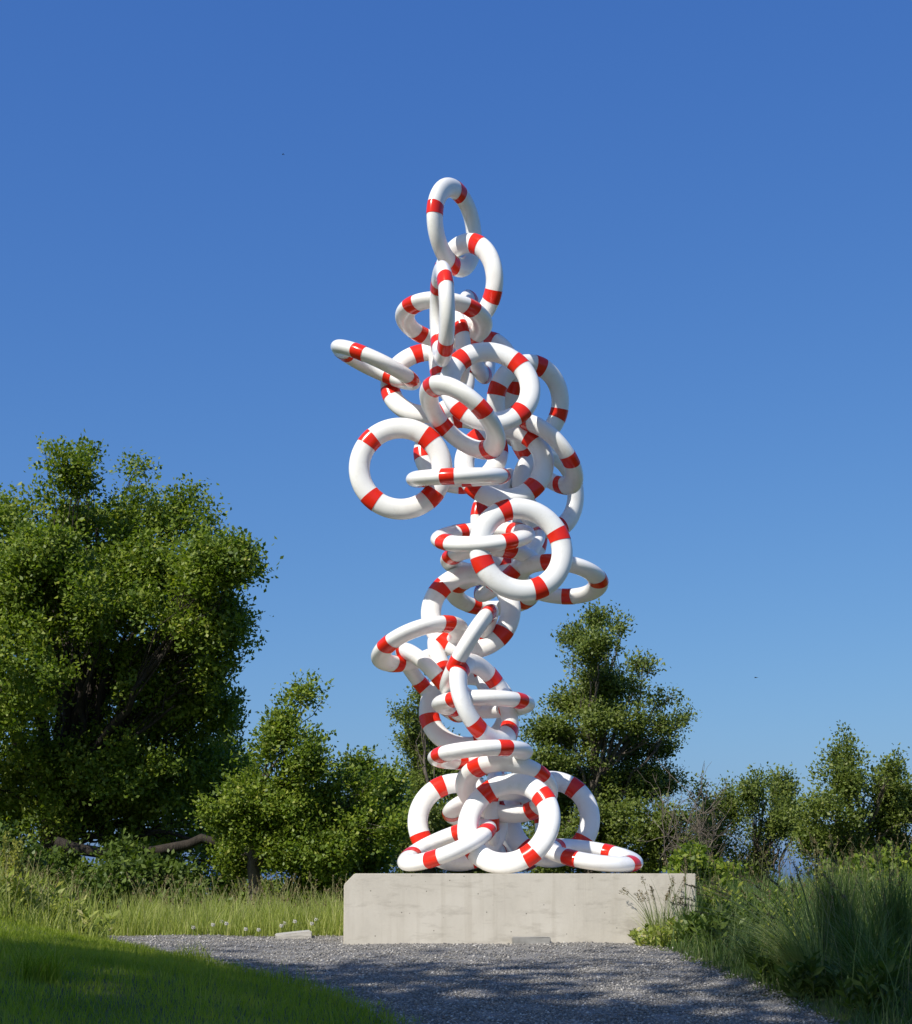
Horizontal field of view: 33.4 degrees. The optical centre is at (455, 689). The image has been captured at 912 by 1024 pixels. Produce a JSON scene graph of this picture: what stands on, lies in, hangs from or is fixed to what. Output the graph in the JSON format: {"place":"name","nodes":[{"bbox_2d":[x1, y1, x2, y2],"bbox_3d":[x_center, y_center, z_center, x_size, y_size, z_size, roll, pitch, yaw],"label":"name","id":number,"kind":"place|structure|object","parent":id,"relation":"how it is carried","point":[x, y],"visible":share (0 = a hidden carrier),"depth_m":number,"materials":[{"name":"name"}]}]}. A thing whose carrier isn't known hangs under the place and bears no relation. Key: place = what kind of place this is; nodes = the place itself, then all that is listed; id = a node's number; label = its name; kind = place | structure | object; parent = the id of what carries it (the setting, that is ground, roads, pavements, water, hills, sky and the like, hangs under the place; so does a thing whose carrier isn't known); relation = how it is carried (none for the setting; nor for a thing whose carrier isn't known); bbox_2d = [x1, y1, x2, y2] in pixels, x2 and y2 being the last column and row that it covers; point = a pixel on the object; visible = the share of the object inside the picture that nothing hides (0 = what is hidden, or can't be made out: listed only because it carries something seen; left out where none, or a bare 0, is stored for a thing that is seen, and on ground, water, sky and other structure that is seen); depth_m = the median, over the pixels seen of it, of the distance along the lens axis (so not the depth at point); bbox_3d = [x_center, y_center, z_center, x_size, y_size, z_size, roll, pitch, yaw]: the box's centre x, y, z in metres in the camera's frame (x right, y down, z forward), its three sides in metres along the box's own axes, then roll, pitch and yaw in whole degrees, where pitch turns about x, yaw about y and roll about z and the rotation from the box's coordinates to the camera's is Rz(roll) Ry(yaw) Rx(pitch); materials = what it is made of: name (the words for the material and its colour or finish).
{"place":"outdoors","nodes":[
{"label":"outdoors","id":0,"kind":"place"},
{"bbox_2d":[24,871,822,917],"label":"slope grass","id":1,"kind":"structure","parent":0,"point":[101,906],"depth_m":23.52,"materials":[{"name":"green plant"}]},
{"bbox_2d":[0,913,911,1023],"bbox_3d":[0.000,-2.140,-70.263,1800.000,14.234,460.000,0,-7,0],"label":"ground","id":2,"kind":"structure","parent":0,"point":[822,1009],"depth_m":9.82,"materials":[{"name":"green plant"}]},
{"bbox_2d":[1,831,25,900],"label":"dock plant","id":3,"kind":"object","parent":2,"relation":"on","point":[15,860],"visible":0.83,"depth_m":16.60,"materials":[{"name":"green plant"}]},
{"bbox_2d":[0,866,40,913],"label":"meadow plant","id":4,"kind":"object","parent":2,"relation":"on","point":[19,892],"visible":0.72,"depth_m":16.40,"materials":[{"name":"green plant"}]},
{"bbox_2d":[0,810,57,886],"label":"shrub","id":5,"kind":"object","parent":2,"relation":"on","point":[28,850],"visible":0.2,"depth_m":25.06,"materials":[{"name":"green plant"}]},
{"bbox_2d":[0,926,74,983],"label":"green tuft","id":6,"kind":"object","parent":2,"relation":"on","point":[51,968],"visible":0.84,"depth_m":9.91,"materials":[{"name":"green plant"}]},
{"bbox_2d":[12,877,64,919],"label":"meadow plant","id":7,"kind":"object","parent":2,"relation":"on","point":[52,896],"visible":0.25,"depth_m":16.85,"materials":[{"name":"green plant"}]},
{"bbox_2d":[0,847,125,940],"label":"meadow grass","id":8,"kind":"structure","parent":2,"relation":"on","point":[57,919],"depth_m":16.11,"materials":[{"name":"green plant"}]},
{"bbox_2d":[46,891,87,922],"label":"meadow plant","id":9,"kind":"object","parent":2,"relation":"on","point":[79,906],"visible":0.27,"depth_m":17.44,"materials":[{"name":"green plant"}]},
{"bbox_2d":[66,908,119,937],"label":"meadow plant","id":10,"kind":"object","parent":2,"relation":"on","point":[83,915],"visible":0.52,"depth_m":16.89,"materials":[{"name":"green plant"}]},
{"bbox_2d":[46,847,175,912],"bbox_3d":[-5.864,3.660,26.181,2.516,1.869,2.259,4,-8,-27],"label":"shrub","id":11,"kind":"object","parent":2,"relation":"on","point":[100,877],"visible":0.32,"depth_m":25.63,"materials":[{"name":"green plant"}]},
{"bbox_2d":[26,828,199,902],"bbox_3d":[-6.421,3.585,27.770,3.501,2.138,2.356,0,-7,0],"label":"shrub","id":12,"kind":"object","parent":2,"relation":"on","point":[60,858],"visible":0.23,"depth_m":27.80,"materials":[{"name":"green plant"}]},
{"bbox_2d":[0,429,283,900],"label":"oak tree","id":13,"kind":"object","parent":2,"relation":"on","point":[88,766],"visible":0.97,"depth_m":29.21,"materials":[{"name":"green plant"}]},
{"bbox_2d":[0,848,346,933],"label":"meadow stalks","id":14,"kind":"object","parent":2,"relation":"on","point":[260,888],"visible":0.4,"depth_m":19.61,"materials":[{"name":"yellow"}]},
{"bbox_2d":[0,843,353,909],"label":"meadow seed heads","id":15,"kind":"object","parent":14,"relation":"attached to","point":[154,881],"visible":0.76,"depth_m":19.93,"materials":[{"name":"plant"}]},
{"bbox_2d":[174,941,213,959],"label":"green tuft","id":16,"kind":"object","parent":2,"relation":"on","point":[193,951],"visible":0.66,"depth_m":13.79,"materials":[{"name":"green plant"}]},
{"bbox_2d":[155,850,237,909],"bbox_3d":[-4.911,3.858,27.285,2.155,1.964,3.041,0,-7,0],"label":"shrub","id":17,"kind":"object","parent":2,"relation":"on","point":[193,875],"visible":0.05,"depth_m":27.55,"materials":[{"name":"green plant"}]},
{"bbox_2d":[118,712,285,881],"bbox_3d":[-6.043,3.991,36.678,4.961,6.778,3.902,2,-7,-14],"label":"background tree","id":18,"kind":"object","parent":2,"relation":"on","point":[199,861],"visible":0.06,"depth_m":36.17,"materials":[{"name":"green plant"}]},
{"bbox_2d":[86,889,343,936],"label":"verge grass","id":19,"kind":"structure","parent":2,"relation":"on","point":[134,925],"depth_m":18.76,"materials":[{"name":"green plant"}]},
{"bbox_2d":[203,868,292,910],"bbox_3d":[-3.685,4.250,29.959,2.007,1.825,3.284,6,-9,-41],"label":"shrub","id":20,"kind":"object","parent":2,"relation":"on","point":[236,885],"visible":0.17,"depth_m":30.16,"materials":[{"name":"green plant"}]},
{"bbox_2d":[184,668,417,909],"bbox_3d":[-2.565,2.139,27.391,4.253,4.898,3.773,0,-7,0],"label":"young oak tree","id":21,"kind":"object","parent":2,"relation":"on","point":[293,818],"visible":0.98,"depth_m":26.48,"materials":[{"name":"green plant"}]},
{"bbox_2d":[271,861,388,908],"bbox_3d":[-2.274,3.664,27.953,2.192,2.100,3.030,-2,-7,18],"label":"shrub","id":22,"kind":"object","parent":2,"relation":"on","point":[303,882],"visible":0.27,"depth_m":26.96,"materials":[{"name":"green plant"}]},
{"bbox_2d":[367,674,523,872],"bbox_3d":[-0.145,3.815,38.846,4.704,8.742,4.561,0,-7,0],"label":"slim alder tree","id":23,"kind":"object","parent":2,"relation":"on","point":[418,745],"visible":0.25,"depth_m":39.38,"materials":[{"name":"green plant"}]},
{"bbox_2d":[343,873,695,944],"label":"concrete plinth","id":24,"kind":"structure","parent":2,"relation":"on","point":[442,908],"depth_m":16.44,"materials":[{"name":"beige concrete"}]},
{"bbox_2d":[331,177,642,872],"bbox_3d":[0.280,-2.084,18.462,3.486,8.597,3.184,3,-8,-25],"label":"life ring sculpture","id":25,"kind":"object","parent":24,"relation":"on","point":[490,814],"visible":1,"depth_m":17.86,"materials":[{"name":"white plastic"}]},
{"bbox_2d":[511,936,550,943],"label":"foot slab","id":26,"kind":"structure","parent":2,"relation":"on","point":[529,940],"depth_m":16.30,"materials":[{"name":"grey concrete"}]},
{"bbox_2d":[518,598,714,872],"bbox_3d":[3.234,2.367,36.059,5.435,9.481,4.593,0,-7,0],"label":"tall alder tree","id":27,"kind":"object","parent":2,"relation":"on","point":[595,694],"visible":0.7,"depth_m":35.59,"materials":[{"name":"green plant"}]},
{"bbox_2d":[627,923,666,945],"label":"herb","id":28,"kind":"object","parent":2,"relation":"on","point":[636,936],"visible":0.73,"depth_m":15.83,"materials":[{"name":"green plant"}]},
{"bbox_2d":[619,877,690,943],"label":"flowering grass","id":29,"kind":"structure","parent":2,"relation":"on","point":[657,920],"depth_m":16.02,"materials":[{"name":"green plant"}]},
{"bbox_2d":[650,916,689,947],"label":"herb","id":30,"kind":"object","parent":2,"relation":"on","point":[660,935],"visible":0.53,"depth_m":15.52,"materials":[{"name":"green plant"}]},
{"bbox_2d":[660,852,715,932],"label":"flowering grass","id":31,"kind":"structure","parent":2,"relation":"on","point":[681,910],"depth_m":16.01,"materials":[{"name":"green plant"}]},
{"bbox_2d":[636,757,746,871],"bbox_3d":[4.936,3.540,32.586,2.617,4.284,2.307,6,-9,-41],"label":"bare shrub","id":32,"kind":"object","parent":2,"relation":"on","point":[709,834],"visible":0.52,"depth_m":32.64,"materials":[{"name":"brown plant"}]},
{"bbox_2d":[671,908,717,944],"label":"leafy plant","id":33,"kind":"object","parent":2,"relation":"on","point":[686,921],"visible":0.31,"depth_m":15.28,"materials":[{"name":"green plant"}]},
{"bbox_2d":[656,836,755,891],"bbox_3d":[4.482,3.568,27.123,1.821,1.922,1.934,0,-7,0],"label":"shrub","id":34,"kind":"object","parent":2,"relation":"on","point":[678,866],"visible":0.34,"depth_m":27.11,"materials":[{"name":"green plant"}]},
{"bbox_2d":[696,884,729,914],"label":"field tuft","id":35,"kind":"object","parent":2,"relation":"on","point":[703,898],"visible":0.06,"depth_m":16.97,"materials":[{"name":"green plant"}]},
{"bbox_2d":[687,903,746,949],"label":"leafy plant","id":36,"kind":"object","parent":2,"relation":"on","point":[718,922],"visible":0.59,"depth_m":14.27,"materials":[{"name":"green plant"}]},
{"bbox_2d":[699,871,752,918],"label":"leafy plant","id":37,"kind":"object","parent":2,"relation":"on","point":[723,882],"visible":0.21,"depth_m":16.71,"materials":[{"name":"green plant"}]},
{"bbox_2d":[683,770,769,882],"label":"leafy sapling","id":38,"kind":"object","parent":2,"relation":"on","point":[724,805],"visible":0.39,"depth_m":40.37,"materials":[{"name":"green plant"}]},
{"bbox_2d":[704,895,777,937],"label":"leafy plant","id":39,"kind":"object","parent":2,"relation":"on","point":[727,906],"visible":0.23,"depth_m":15.17,"materials":[{"name":"green plant"}]},
{"bbox_2d":[699,911,795,968],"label":"arching grass","id":40,"kind":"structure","parent":2,"relation":"on","point":[744,943],"depth_m":12.79,"materials":[{"name":"green plant"}]},
{"bbox_2d":[670,860,843,980],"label":"fountain grass","id":41,"kind":"object","parent":2,"relation":"on","point":[786,949],"depth_m":11.09,"materials":[{"name":"green plant"}]},
{"bbox_2d":[736,889,778,940],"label":"tall weed","id":42,"kind":"object","parent":2,"relation":"on","point":[761,908],"visible":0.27,"depth_m":14.78,"materials":[{"name":"green plant"}]},
{"bbox_2d":[721,762,811,887],"bbox_3d":[8.130,5.150,39.716,2.940,6.627,3.657,0,-7,0],"label":"round headed sapling","id":43,"kind":"object","parent":2,"relation":"on","point":[781,791],"visible":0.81,"depth_m":39.39,"materials":[{"name":"green plant"}]},
{"bbox_2d":[744,944,803,982],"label":"leafy plant","id":44,"kind":"object","parent":2,"relation":"on","point":[751,961],"visible":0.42,"depth_m":11.61,"materials":[{"name":"green plant"}]},
{"bbox_2d":[641,855,911,1023],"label":"tall grass","id":45,"kind":"structure","parent":2,"relation":"on","point":[694,948],"depth_m":12.17,"materials":[{"name":"green plant"}]},
{"bbox_2d":[770,865,802,924],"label":"tall weed","id":46,"kind":"object","parent":2,"relation":"on","point":[777,890],"visible":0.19,"depth_m":16.46,"materials":[{"name":"green plant"}]},
{"bbox_2d":[775,883,801,943],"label":"tall weed","id":47,"kind":"object","parent":2,"relation":"on","point":[794,904],"visible":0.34,"depth_m":13.62,"materials":[{"name":"green plant"}]},
{"bbox_2d":[770,914,817,951],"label":"tall weed","id":48,"kind":"object","parent":2,"relation":"on","point":[798,932],"visible":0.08,"depth_m":12.26,"materials":[{"name":"green plant"}]},
{"bbox_2d":[773,951,854,999],"bbox_3d":[2.520,2.022,10.721,0.519,0.365,0.435,3,-8,-24],"label":"leafy plant","id":49,"kind":"object","parent":2,"relation":"on","point":[796,983],"visible":0.88,"depth_m":10.69,"materials":[{"name":"green plant"}]},
{"bbox_2d":[813,863,824,896],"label":"dock plant","id":50,"kind":"object","parent":2,"relation":"on","point":[820,869],"visible":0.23,"depth_m":18.30,"materials":[{"name":"green plant"}]},
{"bbox_2d":[790,833,884,961],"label":"upright grass","id":51,"kind":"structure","parent":2,"relation":"on","point":[825,890],"depth_m":12.41,"materials":[{"name":"green plant"}]},
{"bbox_2d":[780,719,911,875],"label":"bushy alder tree","id":52,"kind":"object","parent":2,"relation":"on","point":[888,811],"visible":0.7,"depth_m":33.06,"materials":[{"name":"green plant"}]},
{"bbox_2d":[792,910,911,1000],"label":"arching grass","id":53,"kind":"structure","parent":2,"relation":"on","point":[866,959],"depth_m":10.32,"materials":[{"name":"green plant"}]},
{"bbox_2d":[793,867,911,977],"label":"arching grass","id":54,"kind":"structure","parent":2,"relation":"on","point":[852,936],"depth_m":11.30,"materials":[{"name":"green plant"}]},
{"bbox_2d":[799,836,911,884],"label":"shrub","id":55,"kind":"object","parent":2,"relation":"on","point":[882,865],"visible":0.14,"depth_m":23.30,"materials":[{"name":"green plant"}]},
{"bbox_2d":[835,958,903,1013],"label":"leafy plant","id":56,"kind":"object","parent":2,"relation":"on","point":[861,984],"visible":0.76,"depth_m":9.91,"materials":[{"name":"green plant"}]},
{"bbox_2d":[840,839,911,963],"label":"reed grass","id":57,"kind":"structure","parent":2,"relation":"on","point":[901,909],"depth_m":12.01,"materials":[{"name":"green plant"}]},
{"bbox_2d":[865,862,893,915],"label":"tall weed","id":58,"kind":"object","parent":2,"relation":"on","point":[876,883],"visible":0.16,"depth_m":15.58,"materials":[{"name":"green plant"}]},
{"bbox_2d":[870,938,910,995],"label":"tall weed","id":59,"kind":"object","parent":2,"relation":"on","point":[899,947],"visible":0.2,"depth_m":10.51,"materials":[{"name":"green plant"}]},
{"bbox_2d":[882,870,910,923],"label":"tall weed","id":60,"kind":"object","parent":2,"relation":"on","point":[902,886],"visible":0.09,"depth_m":14.08,"materials":[{"name":"green plant"}]},
{"bbox_2d":[0,0,911,877],"label":"sky","id":61,"kind":"structure","parent":0,"point":[698,213],"materials":[{"name":"blue"}]},
{"bbox_2d":[109,934,850,1023],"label":"gravel path","id":62,"kind":"structure","parent":0,"point":[486,958],"depth_m":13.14,"materials":[{"name":"grey gravel"}]},
{"bbox_2d":[275,930,311,938],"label":"stone slab","id":63,"kind":"structure","parent":62,"relation":"on","point":[298,934],"depth_m":17.85,"materials":[{"name":"beige stone"}]},
{"bbox_2d":[207,878,814,893],"bbox_3d":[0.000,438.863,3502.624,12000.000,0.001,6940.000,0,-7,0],"label":"water","id":64,"kind":"structure","parent":0,"point":[754,886],"depth_m":3740.41,"materials":[{"name":"blue liquid"}]},
{"bbox_2d":[640,832,911,1007],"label":"grass stalks","id":65,"kind":"object","parent":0,"point":[816,889],"depth_m":14.26,"materials":[{"name":"green plant"}]},
{"bbox_2d":[645,833,911,907],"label":"grass seed heads","id":66,"kind":"object","parent":65,"relation":"attached to","point":[808,873],"depth_m":16.07,"materials":[{"name":"green plant"}]},
{"bbox_2d":[686,863,911,909],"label":"field grass","id":67,"kind":"structure","parent":0,"point":[771,884],"depth_m":19.45,"materials":[{"name":"green plant"}]}
]}

